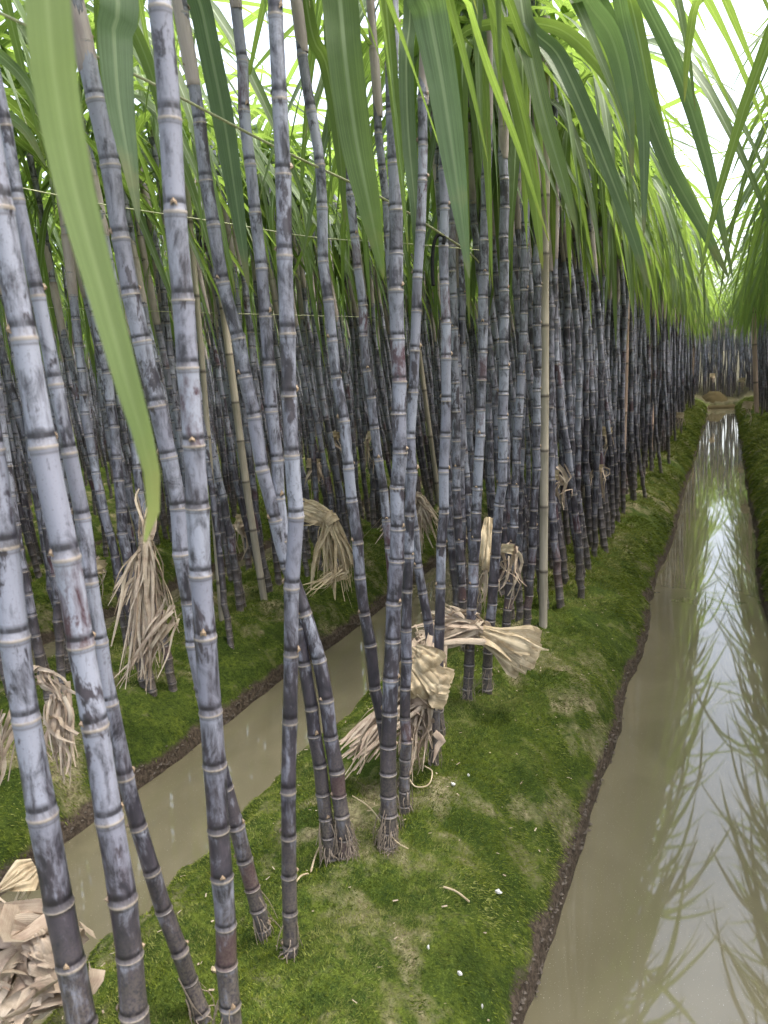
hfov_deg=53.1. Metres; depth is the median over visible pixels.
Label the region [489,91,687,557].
sugar cane
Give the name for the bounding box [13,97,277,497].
sugar cane
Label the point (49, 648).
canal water
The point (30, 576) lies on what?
sugar cane
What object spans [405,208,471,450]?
sugar cane
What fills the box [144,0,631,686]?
sugar cane
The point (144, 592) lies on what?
dry leaf bundle
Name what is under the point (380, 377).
sugar cane
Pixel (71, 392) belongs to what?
sugar cane
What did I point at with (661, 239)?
sugar cane
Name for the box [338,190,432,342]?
sugar cane
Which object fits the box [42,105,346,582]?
sugar cane
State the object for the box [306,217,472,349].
sugar cane
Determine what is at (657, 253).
sugar cane
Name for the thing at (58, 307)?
sugar cane
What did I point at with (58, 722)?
dry leaf bundle
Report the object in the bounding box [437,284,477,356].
sugar cane
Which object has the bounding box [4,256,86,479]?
sugar cane
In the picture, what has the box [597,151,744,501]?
sugar cane
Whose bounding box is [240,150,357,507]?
sugar cane
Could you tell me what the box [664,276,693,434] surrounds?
sugar cane
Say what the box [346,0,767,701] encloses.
sugar cane
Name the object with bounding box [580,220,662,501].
sugar cane
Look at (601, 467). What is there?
dry leaf bundle
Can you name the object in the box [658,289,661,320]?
sugar cane
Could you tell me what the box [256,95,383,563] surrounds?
sugar cane
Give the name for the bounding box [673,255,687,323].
sugar cane
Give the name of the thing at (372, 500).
sugar cane
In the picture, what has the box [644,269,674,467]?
sugar cane
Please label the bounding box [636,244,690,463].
sugar cane
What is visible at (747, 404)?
dry leaf bundle
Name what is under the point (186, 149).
sugar cane
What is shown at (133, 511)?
sugar cane
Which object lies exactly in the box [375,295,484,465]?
sugar cane
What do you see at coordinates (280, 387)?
sugar cane
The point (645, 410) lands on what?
sugar cane
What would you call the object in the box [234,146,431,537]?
sugar cane
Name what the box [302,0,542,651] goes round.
sugar cane
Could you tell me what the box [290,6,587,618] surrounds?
sugar cane
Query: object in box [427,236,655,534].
sugar cane
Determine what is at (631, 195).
sugar cane
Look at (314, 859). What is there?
dry twig
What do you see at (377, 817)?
twine
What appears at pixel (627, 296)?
sugar cane
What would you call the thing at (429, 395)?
sugar cane
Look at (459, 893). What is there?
dry twig
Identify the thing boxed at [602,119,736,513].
sugar cane
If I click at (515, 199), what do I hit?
sugar cane
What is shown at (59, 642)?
sugar cane
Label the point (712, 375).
dry leaf bundle
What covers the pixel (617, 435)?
sugar cane
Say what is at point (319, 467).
dry leaf bundle
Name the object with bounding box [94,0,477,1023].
sugar cane
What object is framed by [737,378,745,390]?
dry leaf bundle
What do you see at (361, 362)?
sugar cane
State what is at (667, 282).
sugar cane
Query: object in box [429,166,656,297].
sugar cane
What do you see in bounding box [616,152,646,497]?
sugar cane
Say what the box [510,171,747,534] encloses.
sugar cane
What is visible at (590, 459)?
sugar cane
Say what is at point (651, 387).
bamboo pole
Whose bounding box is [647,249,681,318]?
sugar cane
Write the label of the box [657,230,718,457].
sugar cane
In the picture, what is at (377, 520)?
sugar cane
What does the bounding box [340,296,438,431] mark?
sugar cane
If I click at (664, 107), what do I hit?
sugar cane
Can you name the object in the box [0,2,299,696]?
sugar cane
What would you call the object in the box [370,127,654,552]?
sugar cane
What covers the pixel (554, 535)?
sugar cane
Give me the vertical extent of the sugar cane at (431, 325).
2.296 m
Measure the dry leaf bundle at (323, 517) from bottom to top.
0.446 m
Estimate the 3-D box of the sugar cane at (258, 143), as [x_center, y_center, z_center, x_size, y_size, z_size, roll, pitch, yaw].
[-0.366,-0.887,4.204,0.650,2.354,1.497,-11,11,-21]
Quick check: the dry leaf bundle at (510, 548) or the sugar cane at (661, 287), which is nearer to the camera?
the dry leaf bundle at (510, 548)
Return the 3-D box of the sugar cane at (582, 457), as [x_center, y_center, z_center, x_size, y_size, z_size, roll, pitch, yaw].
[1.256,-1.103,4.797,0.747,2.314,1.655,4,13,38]
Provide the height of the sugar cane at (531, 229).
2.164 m
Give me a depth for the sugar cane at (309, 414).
3.85 m
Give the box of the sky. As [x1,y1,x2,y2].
[0,0,767,374]
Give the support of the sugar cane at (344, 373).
on the ground
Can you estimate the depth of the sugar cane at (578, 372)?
3.30 m
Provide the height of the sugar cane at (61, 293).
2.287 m
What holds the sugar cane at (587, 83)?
on the ground
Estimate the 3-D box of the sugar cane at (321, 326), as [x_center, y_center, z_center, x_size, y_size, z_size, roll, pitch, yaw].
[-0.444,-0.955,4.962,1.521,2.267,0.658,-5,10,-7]
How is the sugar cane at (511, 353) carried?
on the ground
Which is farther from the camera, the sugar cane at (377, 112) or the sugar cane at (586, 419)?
the sugar cane at (586, 419)
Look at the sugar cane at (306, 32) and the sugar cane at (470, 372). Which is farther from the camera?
the sugar cane at (470, 372)
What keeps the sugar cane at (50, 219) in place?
on the ground
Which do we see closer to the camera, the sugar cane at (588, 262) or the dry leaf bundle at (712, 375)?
the sugar cane at (588, 262)
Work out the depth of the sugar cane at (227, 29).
2.44 m
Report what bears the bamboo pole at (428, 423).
on the ground
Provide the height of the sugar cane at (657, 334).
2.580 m
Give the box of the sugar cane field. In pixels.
[1,17,767,545]
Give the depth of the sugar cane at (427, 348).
5.70 m
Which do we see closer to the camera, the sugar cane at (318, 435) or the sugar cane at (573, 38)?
the sugar cane at (573, 38)
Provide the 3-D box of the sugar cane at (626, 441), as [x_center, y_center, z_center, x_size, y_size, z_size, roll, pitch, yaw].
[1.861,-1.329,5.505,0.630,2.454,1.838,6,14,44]
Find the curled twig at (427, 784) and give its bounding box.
[410,766,432,787]
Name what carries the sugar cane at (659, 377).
on the ground
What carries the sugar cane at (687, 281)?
on the ground
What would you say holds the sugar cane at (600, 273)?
on the ground
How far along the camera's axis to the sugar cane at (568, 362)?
3.53 m
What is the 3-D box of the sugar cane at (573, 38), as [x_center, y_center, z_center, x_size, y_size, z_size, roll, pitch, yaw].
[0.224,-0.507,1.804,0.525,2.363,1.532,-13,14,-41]
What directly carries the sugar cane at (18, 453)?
on the ground
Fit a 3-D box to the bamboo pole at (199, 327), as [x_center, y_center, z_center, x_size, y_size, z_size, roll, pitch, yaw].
[-0.716,-0.322,3.098,0.078,1.935,0.024,-6,11,-13]
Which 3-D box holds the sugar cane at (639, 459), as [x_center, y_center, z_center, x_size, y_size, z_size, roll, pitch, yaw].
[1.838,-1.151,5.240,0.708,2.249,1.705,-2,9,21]
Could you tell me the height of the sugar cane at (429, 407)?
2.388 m
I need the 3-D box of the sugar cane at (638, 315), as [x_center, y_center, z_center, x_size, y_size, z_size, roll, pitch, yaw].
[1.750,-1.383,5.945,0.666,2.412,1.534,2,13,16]
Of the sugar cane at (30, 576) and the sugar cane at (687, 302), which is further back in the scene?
the sugar cane at (687, 302)
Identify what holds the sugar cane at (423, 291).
on the ground
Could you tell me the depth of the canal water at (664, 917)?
2.06 m
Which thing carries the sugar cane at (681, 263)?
on the ground
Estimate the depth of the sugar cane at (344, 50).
1.17 m
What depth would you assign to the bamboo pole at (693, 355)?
14.09 m
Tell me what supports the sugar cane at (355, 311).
on the ground
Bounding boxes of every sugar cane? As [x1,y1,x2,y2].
[0,0,197,672]
[0,0,218,1023]
[0,0,313,691]
[0,0,438,1023]
[0,0,487,1023]
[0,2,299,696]
[0,4,150,631]
[0,6,213,688]
[0,12,217,700]
[0,32,165,733]
[0,46,203,693]
[0,52,170,677]
[0,63,109,698]
[0,182,80,349]
[0,192,129,329]
[0,195,122,352]
[0,218,93,554]
[0,270,56,378]
[1,11,245,554]
[4,195,67,565]
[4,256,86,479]
[6,19,320,546]
[10,110,181,425]
[11,0,191,246]
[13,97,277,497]
[14,133,61,577]
[15,64,184,491]
[16,31,373,649]
[17,45,308,439]
[17,125,257,646]
[20,83,386,584]
[20,125,433,570]
[20,157,220,540]
[20,168,173,323]
[21,4,362,611]
[21,162,64,282]
[21,169,108,556]
[22,194,82,336]
[23,192,59,581]
[23,194,114,396]
[30,134,212,552]
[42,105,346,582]
[42,175,172,464]
[42,200,159,557]
[49,10,332,592]
[54,102,337,570]
[59,67,318,439]
[71,0,408,944]
[76,68,385,552]
[79,6,342,607]
[89,0,651,737]
[93,0,537,867]
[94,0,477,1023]
[115,13,410,576]
[122,0,531,830]
[140,135,422,566]
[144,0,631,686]
[144,135,382,499]
[147,20,358,558]
[150,90,305,569]
[152,151,353,541]
[155,190,375,513]
[172,0,360,861]
[190,63,374,515]
[194,177,421,424]
[201,119,371,526]
[202,205,440,534]
[204,185,387,537]
[212,0,595,600]
[225,104,380,558]
[228,132,476,505]
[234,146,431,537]
[235,232,410,518]
[239,0,767,765]
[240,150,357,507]
[240,246,440,521]
[244,124,467,527]
[248,124,350,482]
[250,151,411,508]
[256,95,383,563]
[256,174,432,494]
[267,0,384,963]
[272,198,406,527]
[274,223,411,480]
[278,46,653,600]
[289,36,586,568]
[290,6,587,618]
[296,175,472,460]
[297,252,428,425]
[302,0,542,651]
[304,0,618,606]
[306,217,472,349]
[306,230,477,493]
[307,188,477,416]
[309,0,469,858]
[309,238,477,501]
[311,224,368,479]
[313,0,734,624]
[313,174,470,491]
[323,8,665,569]
[324,0,555,621]
[326,25,573,614]
[328,176,434,507]
[329,10,595,283]
[331,0,649,694]
[331,226,477,469]
[333,56,657,516]
[334,154,440,526]
[336,196,477,444]
[336,222,477,492]
[338,94,660,386]
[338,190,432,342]
[340,242,472,490]
[340,279,440,401]
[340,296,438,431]
[341,0,629,601]
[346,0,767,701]
[363,55,609,293]
[370,83,657,446]
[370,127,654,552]
[371,2,652,619]
[373,146,471,505]
[374,11,629,608]
[375,109,693,560]
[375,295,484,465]
[376,246,432,482]
[376,256,477,426]
[377,100,528,520]
[380,19,590,584]
[382,61,654,299]
[384,56,640,558]
[384,190,436,503]
[385,250,477,418]
[396,0,767,814]
[404,95,618,582]
[404,104,528,531]
[405,194,438,319]
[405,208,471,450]
[406,186,476,368]
[406,197,433,491]
[408,52,669,562]
[408,132,670,547]
[414,41,586,600]
[423,135,653,296]
[424,85,642,577]
[424,124,612,514]
[425,263,509,479]
[427,1,615,590]
[427,3,600,594]
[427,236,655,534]
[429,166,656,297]
[432,59,588,596]
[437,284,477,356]
[466,328,475,450]
[469,90,608,393]
[470,168,640,524]
[470,203,647,525]
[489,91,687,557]
[490,0,728,627]
[509,2,767,598]
[509,126,665,544]
[510,140,721,516]
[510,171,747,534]
[530,146,641,517]
[548,0,713,608]
[548,96,637,559]
[557,197,663,544]
[564,188,613,364]
[570,48,698,438]
[576,50,740,462]
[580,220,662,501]
[581,362,583,496]
[581,458,583,505]
[582,55,733,552]
[585,161,650,324]
[588,292,638,481]
[591,82,715,526]
[594,118,703,536]
[594,200,605,464]
[596,172,662,443]
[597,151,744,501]
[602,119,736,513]
[604,161,708,487]
[604,174,689,333]
[605,167,720,521]
[605,265,610,471]
[606,123,695,434]
[609,167,687,496]
[610,205,652,431]
[615,124,727,506]
[615,138,651,263]
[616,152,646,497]
[619,227,686,493]
[620,136,719,498]
[620,180,671,499]
[624,166,677,500]
[624,192,705,331]
[626,221,675,485]
[628,167,695,383]
[628,181,733,381]
[633,208,705,497]
[633,222,663,489]
[634,258,696,338]
[634,264,686,378]
[636,165,685,456]
[636,234,701,409]
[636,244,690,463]
[636,257,659,461]
[637,165,755,471]
[637,175,656,317]
[637,197,674,320]
[637,267,706,473]
[637,269,699,473]
[637,351,640,449]
[640,221,724,467]
[642,208,717,481]
[642,214,718,470]
[644,225,715,432]
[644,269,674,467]
[645,329,654,467]
[646,203,684,340]
[647,186,709,324]
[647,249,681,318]
[648,271,693,454]
[649,221,671,324]
[650,243,704,390]
[651,147,688,317]
[653,251,708,458]
[655,251,662,300]
[656,220,691,392]
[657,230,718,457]
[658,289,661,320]
[660,242,699,451]
[662,165,741,463]
[663,250,716,449]
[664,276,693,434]
[665,278,690,451]
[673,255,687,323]
[680,190,694,317]
[680,275,691,327]
[685,230,698,307]
[686,219,718,322]
[687,231,702,298]
[745,282,762,330]
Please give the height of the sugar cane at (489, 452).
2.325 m
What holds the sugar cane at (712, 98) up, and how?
on the ground
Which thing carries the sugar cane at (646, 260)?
on the ground
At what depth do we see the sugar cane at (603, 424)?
4.59 m
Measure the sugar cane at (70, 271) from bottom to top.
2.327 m
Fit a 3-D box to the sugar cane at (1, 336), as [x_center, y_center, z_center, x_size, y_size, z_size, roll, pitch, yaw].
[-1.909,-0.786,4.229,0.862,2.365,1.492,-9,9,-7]
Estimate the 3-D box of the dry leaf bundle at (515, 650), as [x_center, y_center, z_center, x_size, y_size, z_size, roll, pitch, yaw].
[0.267,0.385,2.217,0.415,0.176,0.407,1,11,24]
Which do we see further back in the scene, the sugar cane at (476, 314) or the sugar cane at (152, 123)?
the sugar cane at (476, 314)
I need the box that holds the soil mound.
[702,391,734,408]
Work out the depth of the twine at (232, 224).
2.11 m
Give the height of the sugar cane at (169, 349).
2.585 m
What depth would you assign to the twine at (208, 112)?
1.30 m
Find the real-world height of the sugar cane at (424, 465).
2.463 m
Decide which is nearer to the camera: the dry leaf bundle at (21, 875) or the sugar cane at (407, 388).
the dry leaf bundle at (21, 875)
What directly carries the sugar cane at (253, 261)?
on the ground
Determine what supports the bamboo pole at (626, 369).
on the ground
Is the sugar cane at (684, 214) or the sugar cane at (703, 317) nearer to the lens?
the sugar cane at (684, 214)
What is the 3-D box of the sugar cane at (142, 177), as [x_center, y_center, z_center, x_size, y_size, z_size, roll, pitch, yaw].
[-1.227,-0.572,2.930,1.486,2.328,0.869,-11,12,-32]
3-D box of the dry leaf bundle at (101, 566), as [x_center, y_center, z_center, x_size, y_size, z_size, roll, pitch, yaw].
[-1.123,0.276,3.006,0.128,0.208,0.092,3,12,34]
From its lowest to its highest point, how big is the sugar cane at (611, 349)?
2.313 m
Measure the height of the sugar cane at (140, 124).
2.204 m
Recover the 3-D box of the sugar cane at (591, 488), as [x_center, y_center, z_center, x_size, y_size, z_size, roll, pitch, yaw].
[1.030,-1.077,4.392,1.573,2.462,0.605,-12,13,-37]
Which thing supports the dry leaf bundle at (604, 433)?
attached to the sugar cane at (603, 424)
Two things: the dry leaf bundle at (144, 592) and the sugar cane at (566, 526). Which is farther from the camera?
the sugar cane at (566, 526)
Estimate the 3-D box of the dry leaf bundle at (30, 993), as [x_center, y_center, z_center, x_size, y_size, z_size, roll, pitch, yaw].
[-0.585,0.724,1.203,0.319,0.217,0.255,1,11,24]
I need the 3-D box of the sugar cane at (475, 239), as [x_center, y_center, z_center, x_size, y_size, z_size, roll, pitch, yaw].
[0.322,-0.750,2.821,0.569,2.473,1.299,-9,11,-25]
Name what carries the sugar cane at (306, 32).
on the ground
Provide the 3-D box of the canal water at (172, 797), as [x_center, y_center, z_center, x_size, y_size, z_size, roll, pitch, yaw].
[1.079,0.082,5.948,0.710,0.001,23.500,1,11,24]
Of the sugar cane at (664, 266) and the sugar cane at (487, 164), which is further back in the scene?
the sugar cane at (664, 266)
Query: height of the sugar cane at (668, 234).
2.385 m
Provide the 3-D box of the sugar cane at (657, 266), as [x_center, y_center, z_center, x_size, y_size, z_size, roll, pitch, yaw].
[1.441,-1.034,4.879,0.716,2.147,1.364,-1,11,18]
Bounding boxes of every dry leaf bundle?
[0,665,78,786]
[0,858,39,900]
[0,898,104,1023]
[96,556,107,599]
[108,488,180,693]
[228,514,247,558]
[303,498,353,600]
[304,458,323,501]
[327,430,340,460]
[327,633,454,782]
[363,431,374,470]
[370,491,438,553]
[412,603,548,678]
[477,517,492,609]
[498,542,526,608]
[555,464,572,509]
[584,464,609,497]
[602,426,614,455]
[676,412,685,425]
[709,373,714,382]
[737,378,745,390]
[740,401,753,423]
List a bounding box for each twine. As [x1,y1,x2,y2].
[0,12,478,263]
[23,188,478,250]
[32,306,370,317]
[352,795,407,848]
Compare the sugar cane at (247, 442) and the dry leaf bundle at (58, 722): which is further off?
the sugar cane at (247, 442)
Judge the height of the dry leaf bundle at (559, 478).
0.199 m
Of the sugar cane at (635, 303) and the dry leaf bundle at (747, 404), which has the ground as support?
the sugar cane at (635, 303)
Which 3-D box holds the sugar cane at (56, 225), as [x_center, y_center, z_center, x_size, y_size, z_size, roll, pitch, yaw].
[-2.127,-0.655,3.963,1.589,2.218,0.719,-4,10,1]
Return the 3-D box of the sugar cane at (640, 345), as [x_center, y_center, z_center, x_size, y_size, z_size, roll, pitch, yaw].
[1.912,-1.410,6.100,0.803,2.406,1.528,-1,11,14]
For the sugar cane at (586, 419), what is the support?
on the ground
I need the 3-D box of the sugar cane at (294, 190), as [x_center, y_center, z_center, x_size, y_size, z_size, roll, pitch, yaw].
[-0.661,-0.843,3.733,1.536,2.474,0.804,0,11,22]
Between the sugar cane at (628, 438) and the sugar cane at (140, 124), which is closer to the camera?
the sugar cane at (140, 124)
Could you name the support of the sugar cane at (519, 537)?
on the ground
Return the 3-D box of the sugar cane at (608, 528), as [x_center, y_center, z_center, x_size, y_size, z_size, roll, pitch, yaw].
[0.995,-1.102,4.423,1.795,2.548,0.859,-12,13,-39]
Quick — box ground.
[0,350,767,1023]
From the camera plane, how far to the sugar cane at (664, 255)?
5.75 m
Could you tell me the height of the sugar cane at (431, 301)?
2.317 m
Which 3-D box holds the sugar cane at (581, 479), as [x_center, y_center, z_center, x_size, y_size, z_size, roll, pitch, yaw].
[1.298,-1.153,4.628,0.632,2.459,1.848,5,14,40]
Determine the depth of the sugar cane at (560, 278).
3.47 m
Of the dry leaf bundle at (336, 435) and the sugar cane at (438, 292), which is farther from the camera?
the sugar cane at (438, 292)
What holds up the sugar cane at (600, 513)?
on the ground
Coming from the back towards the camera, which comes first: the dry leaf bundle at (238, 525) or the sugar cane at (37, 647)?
the dry leaf bundle at (238, 525)
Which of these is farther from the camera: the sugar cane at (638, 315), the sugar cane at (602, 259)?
the sugar cane at (638, 315)
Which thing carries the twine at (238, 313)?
attached to the sugar cane at (268, 583)
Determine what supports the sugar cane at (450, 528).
on the ground
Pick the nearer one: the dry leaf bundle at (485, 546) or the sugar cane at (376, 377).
the dry leaf bundle at (485, 546)
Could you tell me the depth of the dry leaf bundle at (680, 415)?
8.97 m
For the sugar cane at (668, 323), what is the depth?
6.88 m
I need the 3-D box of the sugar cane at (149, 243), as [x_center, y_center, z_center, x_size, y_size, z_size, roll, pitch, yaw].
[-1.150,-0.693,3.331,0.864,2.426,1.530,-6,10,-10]
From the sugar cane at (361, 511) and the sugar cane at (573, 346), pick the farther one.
the sugar cane at (361, 511)
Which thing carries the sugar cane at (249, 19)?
on the ground
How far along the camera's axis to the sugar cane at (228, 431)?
3.51 m
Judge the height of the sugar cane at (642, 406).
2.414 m
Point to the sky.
(751, 14)
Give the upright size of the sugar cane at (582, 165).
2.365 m
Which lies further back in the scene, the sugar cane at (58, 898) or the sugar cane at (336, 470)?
the sugar cane at (336, 470)
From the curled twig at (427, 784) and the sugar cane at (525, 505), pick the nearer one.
the curled twig at (427, 784)
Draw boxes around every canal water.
[0,438,525,680]
[0,489,560,1023]
[523,408,767,1023]
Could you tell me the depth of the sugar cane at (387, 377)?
5.12 m
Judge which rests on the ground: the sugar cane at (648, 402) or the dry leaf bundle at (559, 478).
the sugar cane at (648, 402)
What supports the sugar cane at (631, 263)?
on the ground
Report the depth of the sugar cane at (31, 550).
4.22 m
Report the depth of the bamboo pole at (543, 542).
2.72 m
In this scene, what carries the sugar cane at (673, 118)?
on the ground
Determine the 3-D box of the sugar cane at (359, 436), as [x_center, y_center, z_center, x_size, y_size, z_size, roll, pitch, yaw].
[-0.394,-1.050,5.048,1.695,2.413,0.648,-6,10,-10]
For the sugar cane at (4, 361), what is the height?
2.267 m
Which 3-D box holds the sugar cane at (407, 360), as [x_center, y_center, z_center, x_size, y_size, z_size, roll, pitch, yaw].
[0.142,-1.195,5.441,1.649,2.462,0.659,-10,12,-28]
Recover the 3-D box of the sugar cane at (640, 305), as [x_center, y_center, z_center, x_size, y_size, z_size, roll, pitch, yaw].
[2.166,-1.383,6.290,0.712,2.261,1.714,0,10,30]
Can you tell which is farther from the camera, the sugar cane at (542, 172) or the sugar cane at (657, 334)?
the sugar cane at (657, 334)
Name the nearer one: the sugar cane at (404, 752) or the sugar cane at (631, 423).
the sugar cane at (404, 752)
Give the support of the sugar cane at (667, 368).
on the ground
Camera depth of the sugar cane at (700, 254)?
4.86 m
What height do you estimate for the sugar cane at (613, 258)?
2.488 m
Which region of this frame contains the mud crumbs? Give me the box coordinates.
[0,491,767,1023]
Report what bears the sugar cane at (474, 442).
on the ground
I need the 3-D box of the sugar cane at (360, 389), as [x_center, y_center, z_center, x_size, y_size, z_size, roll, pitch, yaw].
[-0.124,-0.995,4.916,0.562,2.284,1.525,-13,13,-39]
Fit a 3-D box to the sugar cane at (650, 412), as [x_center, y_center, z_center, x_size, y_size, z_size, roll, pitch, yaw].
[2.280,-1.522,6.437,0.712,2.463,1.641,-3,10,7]
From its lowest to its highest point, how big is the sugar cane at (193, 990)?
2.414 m
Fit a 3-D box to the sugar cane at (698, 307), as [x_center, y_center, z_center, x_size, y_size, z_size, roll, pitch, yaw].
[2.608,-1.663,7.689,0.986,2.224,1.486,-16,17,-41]
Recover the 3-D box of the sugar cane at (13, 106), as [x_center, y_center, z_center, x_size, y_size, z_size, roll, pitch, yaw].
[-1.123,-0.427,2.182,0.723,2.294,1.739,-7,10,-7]
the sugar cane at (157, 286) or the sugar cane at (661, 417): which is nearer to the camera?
the sugar cane at (157, 286)
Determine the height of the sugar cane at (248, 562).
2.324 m
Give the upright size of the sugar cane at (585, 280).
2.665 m
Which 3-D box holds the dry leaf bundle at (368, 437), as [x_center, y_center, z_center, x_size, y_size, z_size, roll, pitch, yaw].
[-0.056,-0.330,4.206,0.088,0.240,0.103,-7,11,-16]
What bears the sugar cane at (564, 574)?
on the ground
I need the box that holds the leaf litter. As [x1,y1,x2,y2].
[52,545,643,1020]
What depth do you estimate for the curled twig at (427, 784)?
1.74 m
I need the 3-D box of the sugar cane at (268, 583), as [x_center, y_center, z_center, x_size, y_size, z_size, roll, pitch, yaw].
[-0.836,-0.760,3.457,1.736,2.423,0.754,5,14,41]
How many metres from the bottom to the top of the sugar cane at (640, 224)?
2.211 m
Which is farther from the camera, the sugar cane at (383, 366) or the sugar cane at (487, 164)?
the sugar cane at (383, 366)
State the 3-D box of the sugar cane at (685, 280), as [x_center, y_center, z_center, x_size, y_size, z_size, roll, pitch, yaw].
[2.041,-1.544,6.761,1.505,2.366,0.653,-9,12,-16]
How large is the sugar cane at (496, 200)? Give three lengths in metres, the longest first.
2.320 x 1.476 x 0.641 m
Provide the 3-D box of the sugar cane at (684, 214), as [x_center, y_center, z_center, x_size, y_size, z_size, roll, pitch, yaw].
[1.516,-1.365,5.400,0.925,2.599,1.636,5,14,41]
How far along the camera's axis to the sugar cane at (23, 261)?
4.14 m
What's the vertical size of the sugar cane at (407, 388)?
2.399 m
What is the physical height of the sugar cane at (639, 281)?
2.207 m
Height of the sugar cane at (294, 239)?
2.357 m
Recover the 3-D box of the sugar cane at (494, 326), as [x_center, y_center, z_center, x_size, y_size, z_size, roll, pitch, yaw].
[0.428,-0.744,3.399,1.592,2.298,0.789,2,12,29]
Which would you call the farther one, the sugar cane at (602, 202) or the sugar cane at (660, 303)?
the sugar cane at (660, 303)
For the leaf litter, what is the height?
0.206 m
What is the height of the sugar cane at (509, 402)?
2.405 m
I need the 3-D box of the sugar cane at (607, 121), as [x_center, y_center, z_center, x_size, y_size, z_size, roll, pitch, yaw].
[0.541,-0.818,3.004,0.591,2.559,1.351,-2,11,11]
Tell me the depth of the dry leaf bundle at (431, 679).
1.87 m
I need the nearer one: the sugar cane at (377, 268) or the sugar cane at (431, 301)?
the sugar cane at (377, 268)
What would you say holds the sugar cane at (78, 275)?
on the ground
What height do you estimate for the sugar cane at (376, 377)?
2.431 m
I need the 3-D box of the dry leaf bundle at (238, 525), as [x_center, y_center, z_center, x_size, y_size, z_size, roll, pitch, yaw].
[-0.706,0.119,3.811,0.140,0.233,0.098,1,11,24]
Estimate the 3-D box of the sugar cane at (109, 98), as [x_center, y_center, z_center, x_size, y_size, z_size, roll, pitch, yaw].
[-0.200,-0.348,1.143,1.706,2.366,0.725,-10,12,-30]
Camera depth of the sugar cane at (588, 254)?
3.52 m
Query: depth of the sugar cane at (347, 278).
4.37 m
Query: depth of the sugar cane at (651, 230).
4.75 m
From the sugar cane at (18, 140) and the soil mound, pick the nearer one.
the sugar cane at (18, 140)
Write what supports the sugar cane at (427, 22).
on the ground
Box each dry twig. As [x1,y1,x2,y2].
[310,847,318,871]
[443,886,469,901]
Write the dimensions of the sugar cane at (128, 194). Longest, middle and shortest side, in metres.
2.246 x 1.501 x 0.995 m
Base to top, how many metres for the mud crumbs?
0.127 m
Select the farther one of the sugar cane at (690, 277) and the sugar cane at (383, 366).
the sugar cane at (690, 277)
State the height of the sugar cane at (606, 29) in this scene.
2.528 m
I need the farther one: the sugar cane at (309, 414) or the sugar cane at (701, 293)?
the sugar cane at (701, 293)
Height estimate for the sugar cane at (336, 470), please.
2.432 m
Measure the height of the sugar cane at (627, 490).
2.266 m
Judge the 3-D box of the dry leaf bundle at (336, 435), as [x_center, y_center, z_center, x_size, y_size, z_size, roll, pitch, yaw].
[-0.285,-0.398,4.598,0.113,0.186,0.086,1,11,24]
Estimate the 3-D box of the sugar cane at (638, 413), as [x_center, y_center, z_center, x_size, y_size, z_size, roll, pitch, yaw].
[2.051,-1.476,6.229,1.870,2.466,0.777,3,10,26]
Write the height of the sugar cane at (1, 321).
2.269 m
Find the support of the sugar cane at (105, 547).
on the ground
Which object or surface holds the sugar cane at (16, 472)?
on the ground
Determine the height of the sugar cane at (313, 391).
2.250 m
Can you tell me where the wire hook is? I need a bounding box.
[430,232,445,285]
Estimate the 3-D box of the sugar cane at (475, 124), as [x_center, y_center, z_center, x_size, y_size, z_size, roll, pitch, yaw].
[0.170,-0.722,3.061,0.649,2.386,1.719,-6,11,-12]
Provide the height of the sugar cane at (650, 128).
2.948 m
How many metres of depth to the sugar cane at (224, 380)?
3.89 m
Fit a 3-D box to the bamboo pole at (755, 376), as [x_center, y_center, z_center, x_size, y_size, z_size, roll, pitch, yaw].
[5.460,-2.435,11.326,0.165,2.072,0.076,1,11,24]
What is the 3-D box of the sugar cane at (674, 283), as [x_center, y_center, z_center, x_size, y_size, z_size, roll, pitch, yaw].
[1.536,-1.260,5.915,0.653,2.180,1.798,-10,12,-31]
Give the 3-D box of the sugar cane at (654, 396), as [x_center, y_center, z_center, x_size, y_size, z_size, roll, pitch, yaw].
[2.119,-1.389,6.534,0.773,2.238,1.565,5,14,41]
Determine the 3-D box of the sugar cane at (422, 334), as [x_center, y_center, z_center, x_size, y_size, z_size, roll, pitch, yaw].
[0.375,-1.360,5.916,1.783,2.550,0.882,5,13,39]
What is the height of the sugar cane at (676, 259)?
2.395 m
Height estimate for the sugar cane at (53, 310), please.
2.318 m
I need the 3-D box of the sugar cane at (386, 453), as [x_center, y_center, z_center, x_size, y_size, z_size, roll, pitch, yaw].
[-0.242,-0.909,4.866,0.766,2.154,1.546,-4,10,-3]
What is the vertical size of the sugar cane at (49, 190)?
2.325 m
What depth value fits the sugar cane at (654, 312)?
6.02 m
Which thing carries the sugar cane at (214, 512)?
on the ground
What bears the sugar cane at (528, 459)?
on the ground
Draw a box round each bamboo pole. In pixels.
[184,180,223,620]
[218,297,267,599]
[411,267,438,505]
[539,15,549,628]
[620,275,629,492]
[650,310,655,446]
[692,319,695,373]
[751,307,758,413]
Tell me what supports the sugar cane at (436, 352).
on the ground
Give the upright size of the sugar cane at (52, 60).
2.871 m
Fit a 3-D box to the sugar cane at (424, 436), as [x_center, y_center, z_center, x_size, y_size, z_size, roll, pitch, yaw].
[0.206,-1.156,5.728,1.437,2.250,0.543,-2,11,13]
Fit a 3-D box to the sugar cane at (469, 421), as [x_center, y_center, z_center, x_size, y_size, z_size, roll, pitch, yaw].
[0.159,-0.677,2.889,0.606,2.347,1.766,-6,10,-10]
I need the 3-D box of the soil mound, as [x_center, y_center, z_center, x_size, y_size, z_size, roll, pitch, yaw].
[7.191,-2.366,16.375,1.120,0.428,1.615,1,11,24]
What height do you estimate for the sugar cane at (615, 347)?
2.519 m
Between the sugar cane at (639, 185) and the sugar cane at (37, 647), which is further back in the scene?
the sugar cane at (639, 185)

